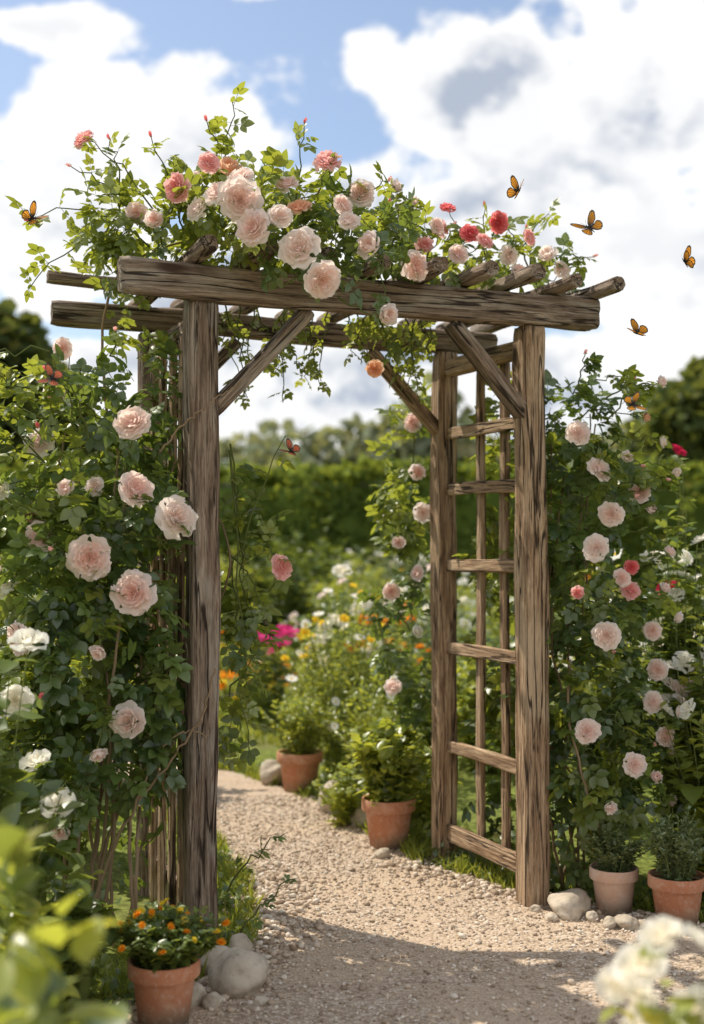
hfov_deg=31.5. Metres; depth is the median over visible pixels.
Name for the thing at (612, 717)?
climbing rose
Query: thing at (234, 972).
garden stone
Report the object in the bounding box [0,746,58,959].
leafy plant
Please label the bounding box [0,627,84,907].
white flower plant
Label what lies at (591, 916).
garden stone
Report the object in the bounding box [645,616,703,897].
white flower plant
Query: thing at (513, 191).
butterfly
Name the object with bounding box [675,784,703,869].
leafy plant
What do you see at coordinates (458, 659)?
garden shrub
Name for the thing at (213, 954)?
garden stone
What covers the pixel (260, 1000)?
garden stone
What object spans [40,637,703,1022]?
ground
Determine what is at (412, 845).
grass
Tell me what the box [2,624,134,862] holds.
leafy plant
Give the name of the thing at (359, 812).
garden stone
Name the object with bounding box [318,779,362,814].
garden stone
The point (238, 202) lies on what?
climbing rose
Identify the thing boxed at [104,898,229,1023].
potted marigold
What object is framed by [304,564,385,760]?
white rose plant
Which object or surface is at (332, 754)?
daisy plant
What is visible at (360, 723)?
daisy plant
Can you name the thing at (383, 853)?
garden stone
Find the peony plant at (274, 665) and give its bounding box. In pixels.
[236,624,299,729]
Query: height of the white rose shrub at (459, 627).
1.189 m
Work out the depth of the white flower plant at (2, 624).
4.21 m
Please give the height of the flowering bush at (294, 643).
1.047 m
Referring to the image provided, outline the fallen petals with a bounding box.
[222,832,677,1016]
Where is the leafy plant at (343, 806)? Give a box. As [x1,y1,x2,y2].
[312,755,367,827]
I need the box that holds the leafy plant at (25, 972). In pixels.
[0,888,130,1023]
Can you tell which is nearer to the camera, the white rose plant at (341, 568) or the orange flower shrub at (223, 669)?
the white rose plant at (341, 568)
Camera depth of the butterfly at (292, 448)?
4.11 m
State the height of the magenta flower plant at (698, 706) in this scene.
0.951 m
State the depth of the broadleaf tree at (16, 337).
24.06 m
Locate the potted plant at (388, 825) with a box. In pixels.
[340,710,431,849]
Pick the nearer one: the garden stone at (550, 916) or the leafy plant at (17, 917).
the leafy plant at (17, 917)
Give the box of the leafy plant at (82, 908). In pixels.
[30,841,120,1023]
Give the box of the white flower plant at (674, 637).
[629,510,703,857]
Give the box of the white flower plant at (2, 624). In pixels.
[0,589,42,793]
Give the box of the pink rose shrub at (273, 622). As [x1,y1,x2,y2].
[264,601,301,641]
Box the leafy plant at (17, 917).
[0,847,79,1022]
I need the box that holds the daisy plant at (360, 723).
[326,665,412,789]
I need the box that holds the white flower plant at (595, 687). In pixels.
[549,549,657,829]
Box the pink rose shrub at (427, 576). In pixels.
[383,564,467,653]
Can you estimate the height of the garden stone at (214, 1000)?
0.059 m
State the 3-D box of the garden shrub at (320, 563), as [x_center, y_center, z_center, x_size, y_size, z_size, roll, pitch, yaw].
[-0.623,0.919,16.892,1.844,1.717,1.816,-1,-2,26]
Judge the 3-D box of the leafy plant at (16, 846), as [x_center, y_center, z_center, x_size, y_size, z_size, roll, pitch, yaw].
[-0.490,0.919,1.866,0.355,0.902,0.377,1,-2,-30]
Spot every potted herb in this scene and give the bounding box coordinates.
[578,819,650,915]
[638,805,703,926]
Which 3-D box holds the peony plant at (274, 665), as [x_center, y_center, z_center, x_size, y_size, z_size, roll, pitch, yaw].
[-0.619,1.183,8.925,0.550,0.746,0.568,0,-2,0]
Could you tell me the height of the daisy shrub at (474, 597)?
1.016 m
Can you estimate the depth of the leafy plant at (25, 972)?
1.73 m
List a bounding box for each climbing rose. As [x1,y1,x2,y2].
[0,318,296,957]
[6,81,657,433]
[355,349,695,889]
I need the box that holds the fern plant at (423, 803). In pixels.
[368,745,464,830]
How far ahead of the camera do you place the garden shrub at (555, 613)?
9.42 m
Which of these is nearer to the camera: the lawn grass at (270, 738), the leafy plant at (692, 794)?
the leafy plant at (692, 794)
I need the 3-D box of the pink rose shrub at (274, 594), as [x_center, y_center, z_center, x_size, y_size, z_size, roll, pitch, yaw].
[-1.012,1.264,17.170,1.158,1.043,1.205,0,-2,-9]
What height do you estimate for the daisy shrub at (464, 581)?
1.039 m
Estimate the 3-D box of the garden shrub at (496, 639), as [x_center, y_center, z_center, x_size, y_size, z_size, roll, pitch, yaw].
[1.227,0.993,8.373,1.175,1.111,1.193,-1,-2,35]
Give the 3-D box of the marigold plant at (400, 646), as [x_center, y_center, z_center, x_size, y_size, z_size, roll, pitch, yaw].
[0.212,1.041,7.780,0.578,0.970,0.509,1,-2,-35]
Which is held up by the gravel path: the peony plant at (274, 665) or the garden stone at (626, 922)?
the garden stone at (626, 922)
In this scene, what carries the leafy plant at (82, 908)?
on the ground at (466, 793)
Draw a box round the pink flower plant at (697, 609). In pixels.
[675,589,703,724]
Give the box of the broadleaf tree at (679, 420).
[617,355,703,465]
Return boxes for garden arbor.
[46,234,625,938]
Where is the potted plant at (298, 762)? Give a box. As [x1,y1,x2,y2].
[260,686,344,792]
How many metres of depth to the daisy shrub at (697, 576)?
9.67 m
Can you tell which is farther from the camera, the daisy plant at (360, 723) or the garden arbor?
the daisy plant at (360, 723)
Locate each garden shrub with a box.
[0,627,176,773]
[249,517,369,642]
[321,571,430,697]
[380,608,499,743]
[402,614,497,743]
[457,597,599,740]
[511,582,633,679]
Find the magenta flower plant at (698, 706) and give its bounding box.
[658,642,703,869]
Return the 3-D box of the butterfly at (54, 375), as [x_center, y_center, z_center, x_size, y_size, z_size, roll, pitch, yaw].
[-0.888,-0.397,3.686,0.064,0.078,0.017,17,-33,1]
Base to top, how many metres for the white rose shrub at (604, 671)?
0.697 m
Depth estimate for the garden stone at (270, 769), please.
6.86 m
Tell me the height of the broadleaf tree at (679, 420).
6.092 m
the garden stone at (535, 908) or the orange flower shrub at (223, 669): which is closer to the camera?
the garden stone at (535, 908)
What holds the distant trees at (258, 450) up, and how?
on the ground at (466, 793)
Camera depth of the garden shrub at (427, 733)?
8.33 m
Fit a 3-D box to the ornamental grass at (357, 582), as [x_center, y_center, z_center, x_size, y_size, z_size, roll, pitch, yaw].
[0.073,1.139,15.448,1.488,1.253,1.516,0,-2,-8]
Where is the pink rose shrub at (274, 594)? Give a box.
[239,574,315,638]
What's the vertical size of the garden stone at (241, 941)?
0.099 m
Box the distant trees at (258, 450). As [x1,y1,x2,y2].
[90,371,644,486]
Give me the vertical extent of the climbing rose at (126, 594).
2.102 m
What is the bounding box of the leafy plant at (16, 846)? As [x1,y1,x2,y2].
[0,817,128,1023]
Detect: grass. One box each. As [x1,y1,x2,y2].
[74,638,431,746]
[91,757,703,1004]
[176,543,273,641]
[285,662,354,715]
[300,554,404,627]
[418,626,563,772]
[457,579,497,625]
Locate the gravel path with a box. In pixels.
[112,761,703,1023]
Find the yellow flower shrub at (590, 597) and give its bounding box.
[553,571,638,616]
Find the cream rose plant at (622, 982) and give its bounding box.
[593,915,703,1023]
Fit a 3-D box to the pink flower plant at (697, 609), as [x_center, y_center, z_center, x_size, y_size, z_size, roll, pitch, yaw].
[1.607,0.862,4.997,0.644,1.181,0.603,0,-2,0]
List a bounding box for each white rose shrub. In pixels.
[335,526,429,602]
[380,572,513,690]
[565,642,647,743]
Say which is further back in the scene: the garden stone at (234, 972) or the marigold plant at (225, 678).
the marigold plant at (225, 678)
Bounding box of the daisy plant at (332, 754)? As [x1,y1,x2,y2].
[280,582,401,778]
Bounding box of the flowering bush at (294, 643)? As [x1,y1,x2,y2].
[278,578,375,683]
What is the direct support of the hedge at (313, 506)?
on the ground at (466, 793)
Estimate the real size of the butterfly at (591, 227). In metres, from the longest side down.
0.095 x 0.079 x 0.023 m
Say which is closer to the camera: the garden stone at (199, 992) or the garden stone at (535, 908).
the garden stone at (199, 992)
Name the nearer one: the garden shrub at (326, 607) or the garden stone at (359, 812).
the garden stone at (359, 812)
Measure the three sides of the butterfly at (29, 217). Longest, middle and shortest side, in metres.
0.073 x 0.071 x 0.032 m
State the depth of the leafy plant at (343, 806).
5.86 m
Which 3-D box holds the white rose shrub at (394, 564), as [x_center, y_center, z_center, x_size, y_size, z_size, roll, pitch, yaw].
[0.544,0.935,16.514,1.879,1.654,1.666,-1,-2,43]
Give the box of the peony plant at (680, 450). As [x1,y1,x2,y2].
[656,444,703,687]
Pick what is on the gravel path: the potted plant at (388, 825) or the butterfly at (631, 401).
the potted plant at (388, 825)
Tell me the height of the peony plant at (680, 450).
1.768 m
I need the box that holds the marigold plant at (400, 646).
[336,601,430,718]
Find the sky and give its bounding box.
[0,0,703,466]
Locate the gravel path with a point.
(233, 784)
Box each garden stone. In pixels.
[191,982,205,1006]
[200,945,229,975]
[201,991,222,1009]
[207,947,267,997]
[229,933,252,950]
[253,995,268,1005]
[260,759,282,784]
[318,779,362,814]
[350,806,366,827]
[374,848,389,858]
[530,904,540,911]
[544,912,557,920]
[547,888,590,920]
[585,911,597,921]
[602,916,616,928]
[614,914,638,930]
[638,919,645,928]
[642,915,658,924]
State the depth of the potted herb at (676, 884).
4.30 m
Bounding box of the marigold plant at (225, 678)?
[219,655,296,718]
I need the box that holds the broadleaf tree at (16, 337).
[0,298,112,486]
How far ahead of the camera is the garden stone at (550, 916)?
4.37 m
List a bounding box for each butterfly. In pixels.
[21,200,48,224]
[36,363,62,385]
[278,438,299,455]
[507,175,523,198]
[570,210,602,234]
[624,392,646,409]
[627,318,647,335]
[681,245,694,268]
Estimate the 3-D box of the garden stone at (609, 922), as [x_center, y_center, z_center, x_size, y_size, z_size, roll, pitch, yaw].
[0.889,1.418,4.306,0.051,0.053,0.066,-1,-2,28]
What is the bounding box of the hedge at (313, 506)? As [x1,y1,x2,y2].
[0,451,703,638]
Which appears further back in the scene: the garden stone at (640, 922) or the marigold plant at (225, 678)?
the marigold plant at (225, 678)
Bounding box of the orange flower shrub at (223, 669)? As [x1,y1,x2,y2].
[219,630,249,701]
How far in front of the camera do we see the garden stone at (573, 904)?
4.41 m
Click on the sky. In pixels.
(597, 105)

